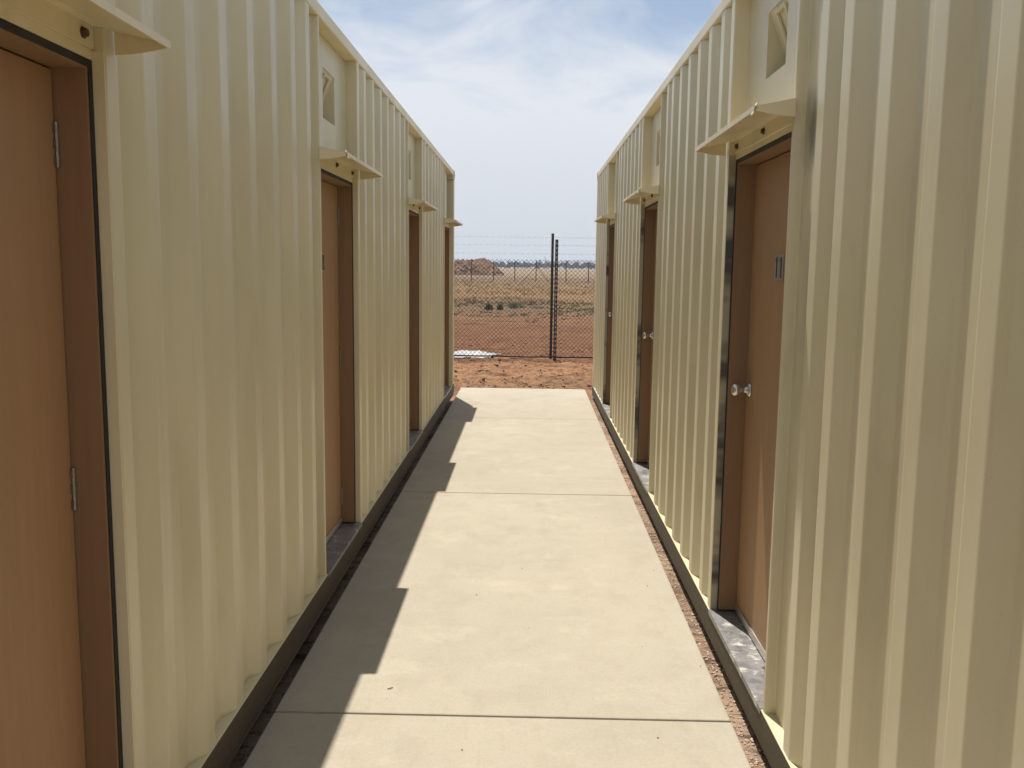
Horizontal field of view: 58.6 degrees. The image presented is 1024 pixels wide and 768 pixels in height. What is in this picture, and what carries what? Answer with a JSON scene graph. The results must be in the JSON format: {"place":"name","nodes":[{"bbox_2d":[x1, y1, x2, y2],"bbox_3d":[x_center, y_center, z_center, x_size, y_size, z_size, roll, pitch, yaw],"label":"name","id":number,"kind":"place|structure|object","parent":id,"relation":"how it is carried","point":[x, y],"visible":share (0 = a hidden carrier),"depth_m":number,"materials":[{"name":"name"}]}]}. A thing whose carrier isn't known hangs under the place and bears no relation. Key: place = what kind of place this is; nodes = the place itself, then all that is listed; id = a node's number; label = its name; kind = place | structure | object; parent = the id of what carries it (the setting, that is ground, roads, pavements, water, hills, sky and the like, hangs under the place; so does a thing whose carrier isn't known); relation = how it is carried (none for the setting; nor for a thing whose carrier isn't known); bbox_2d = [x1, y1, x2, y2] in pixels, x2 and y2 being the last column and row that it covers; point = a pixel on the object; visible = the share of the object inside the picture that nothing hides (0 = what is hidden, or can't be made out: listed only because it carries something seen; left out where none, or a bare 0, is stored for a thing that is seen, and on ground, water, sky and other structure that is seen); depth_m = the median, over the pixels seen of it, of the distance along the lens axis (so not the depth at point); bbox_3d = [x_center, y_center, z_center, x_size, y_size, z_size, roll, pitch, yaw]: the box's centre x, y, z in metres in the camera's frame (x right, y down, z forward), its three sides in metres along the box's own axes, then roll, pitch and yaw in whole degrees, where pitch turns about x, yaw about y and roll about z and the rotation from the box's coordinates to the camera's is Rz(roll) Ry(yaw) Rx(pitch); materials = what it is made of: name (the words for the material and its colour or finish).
{"place":"outdoors","nodes":[
{"label":"outdoors","id":0,"kind":"place"},
{"bbox_2d":[228,267,770,767],"bbox_3d":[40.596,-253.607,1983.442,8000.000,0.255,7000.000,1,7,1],"label":"ground","id":1,"kind":"structure","parent":0,"point":[484,327],"depth_m":15.75,"materials":[{"name":"brown soil"}]},
{"bbox_2d":[0,0,462,767],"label":"shipping container","id":2,"kind":"object","parent":1,"relation":"on","point":[226,310],"visible":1,"depth_m":2.75,"materials":[{"name":"beige metal"}]},
{"bbox_2d":[0,49,85,767],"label":"door","id":3,"kind":"structure","parent":2,"relation":"in","point":[42,722],"depth_m":2.05,"materials":[{"name":"brown wood"}]},
{"bbox_2d":[321,181,342,543],"bbox_3d":[-1.035,-0.094,4.919,0.048,1.972,0.874,1,7,1],"label":"door","id":4,"kind":"structure","parent":2,"relation":"in","point":[330,214],"depth_m":5.13,"materials":[{"name":"brown wood"}]},
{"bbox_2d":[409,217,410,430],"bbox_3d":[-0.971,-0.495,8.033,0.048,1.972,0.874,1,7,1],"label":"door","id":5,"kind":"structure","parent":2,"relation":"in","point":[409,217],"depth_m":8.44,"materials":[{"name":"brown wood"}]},
{"bbox_2d":[454,350,496,357],"bbox_3d":[-0.866,-0.624,18.594,1.165,0.078,1.300,1,7,1],"label":"plastic sheet","id":6,"kind":"object","parent":1,"relation":"on","point":[459,352],"visible":0.58,"depth_m":18.46,"materials":[{"name":"white plastic"}]},
{"bbox_2d":[454,258,503,275],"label":"spoil heap","id":7,"kind":"object","parent":1,"relation":"on","point":[482,265],"visible":0.59,"depth_m":175.63,"materials":[{"name":"soil"}]},
{"bbox_2d":[483,303,493,310],"bbox_3d":[-0.913,-3.150,37.422,0.389,0.331,0.391,6,9,38],"label":"bush","id":8,"kind":"object","parent":1,"relation":"on","point":[489,307],"visible":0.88,"depth_m":37.39,"materials":[{"name":"green plant"}]},
{"bbox_2d":[243,387,750,767],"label":"walkway","id":9,"kind":"structure","parent":1,"relation":"on","point":[543,658],"depth_m":4.30,"materials":[{"name":"concrete"}]},
{"bbox_2d":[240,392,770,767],"bbox_3d":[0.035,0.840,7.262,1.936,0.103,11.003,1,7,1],"label":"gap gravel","id":10,"kind":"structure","parent":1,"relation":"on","point":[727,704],"depth_m":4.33,"materials":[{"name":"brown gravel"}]},
{"bbox_2d":[507,301,523,308],"bbox_3d":[0.052,-3.403,39.362,0.649,0.342,0.664,7,10,42],"label":"bush","id":11,"kind":"object","parent":1,"relation":"on","point":[512,305],"visible":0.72,"depth_m":39.34,"materials":[{"name":"green plant"}]},
{"bbox_2d":[456,301,590,350],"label":"sparse grass","id":12,"kind":"structure","parent":1,"relation":"on","point":[536,326],"depth_m":24.40,"materials":[{"name":"plant"}]},
{"bbox_2d":[454,338,593,388],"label":"soil clods","id":13,"kind":"object","parent":1,"relation":"on","point":[529,385],"visible":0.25,"depth_m":15.50,"materials":[{"name":"brown soil"}]},
{"bbox_2d":[454,296,593,322],"bbox_3d":[0.651,-3.702,42.509,15.469,0.193,27.276,1,7,1],"label":"sage scrub","id":14,"kind":"object","parent":1,"relation":"on","point":[560,313],"visible":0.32,"depth_m":39.35,"materials":[{"name":"green plant"}]},
{"bbox_2d":[454,233,594,358],"bbox_3d":[0.396,-1.636,17.839,7.280,2.605,0.105,1,7,1],"label":"chain link fence","id":15,"kind":"object","parent":1,"relation":"on","point":[551,317],"visible":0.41,"depth_m":17.85,"materials":[{"name":"metal"}]},
{"bbox_2d":[454,260,594,281],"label":"post and wire fence","id":16,"kind":"object","parent":1,"relation":"on","point":[536,262],"visible":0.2,"depth_m":111.10,"materials":[{"name":"black metal"}]},
{"bbox_2d":[492,260,594,268],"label":"tree line","id":17,"kind":"object","parent":1,"relation":"on","point":[539,265],"visible":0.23,"depth_m":746.57,"materials":[{"name":"green plant"}]},
{"bbox_2d":[553,239,557,360],"bbox_3d":[0.832,-1.478,17.382,0.058,2.520,0.053,1,7,1],"label":"steel picket","id":18,"kind":"object","parent":1,"relation":"on","point":[555,300],"visible":0.96,"depth_m":17.37,"materials":[{"name":"black metal"}]},
{"bbox_2d":[592,0,1023,767],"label":"shipping container","id":19,"kind":"object","parent":1,"relation":"on","point":[808,354],"visible":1,"depth_m":2.54,"materials":[{"name":"beige metal"}]},
{"bbox_2d":[643,210,657,464],"bbox_3d":[1.063,-0.296,6.689,0.116,1.973,0.899,1,7,1],"label":"door","id":20,"kind":"structure","parent":19,"relation":"in","point":[645,335],"depth_m":7.07,"materials":[{"name":"brown wood"}]},
{"bbox_2d":[731,151,790,660],"bbox_3d":[0.999,0.106,3.566,0.116,1.973,0.898,1,7,1],"label":"door","id":21,"kind":"structure","parent":19,"relation":"in","point":[761,390],"depth_m":3.73,"materials":[{"name":"brown wood"}]},
{"bbox_2d":[317,0,720,263],"label":"sky","id":22,"kind":"structure","parent":0,"point":[526,101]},
{"bbox_2d":[454,277,594,304],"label":"dry grass","id":23,"kind":"structure","parent":0,"point":[542,302],"depth_m":62.44,"materials":[{"name":"beige plant"}]},
{"bbox_2d":[499,260,594,267],"bbox_3d":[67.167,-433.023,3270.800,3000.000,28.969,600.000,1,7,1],"label":"hills","id":24,"kind":"structure","parent":0,"point":[579,261],"depth_m":3162.66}
]}

